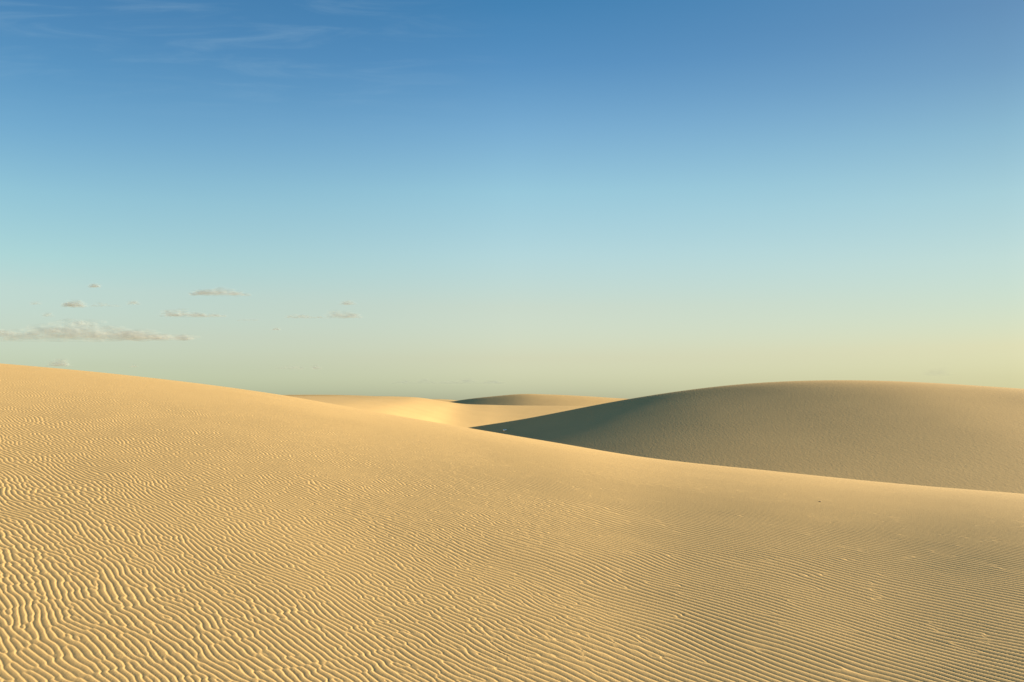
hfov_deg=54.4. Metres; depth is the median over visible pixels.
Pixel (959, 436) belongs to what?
sand hill
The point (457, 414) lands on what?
sand hill
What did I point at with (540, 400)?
sand hill
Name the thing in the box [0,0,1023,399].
sky
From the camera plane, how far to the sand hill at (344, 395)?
557.25 m
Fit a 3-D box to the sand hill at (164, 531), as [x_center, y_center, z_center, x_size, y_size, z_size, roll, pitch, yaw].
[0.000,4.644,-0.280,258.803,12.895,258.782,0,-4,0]
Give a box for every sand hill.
[0,363,1023,681]
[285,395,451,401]
[291,396,587,427]
[452,394,625,405]
[469,380,1023,493]

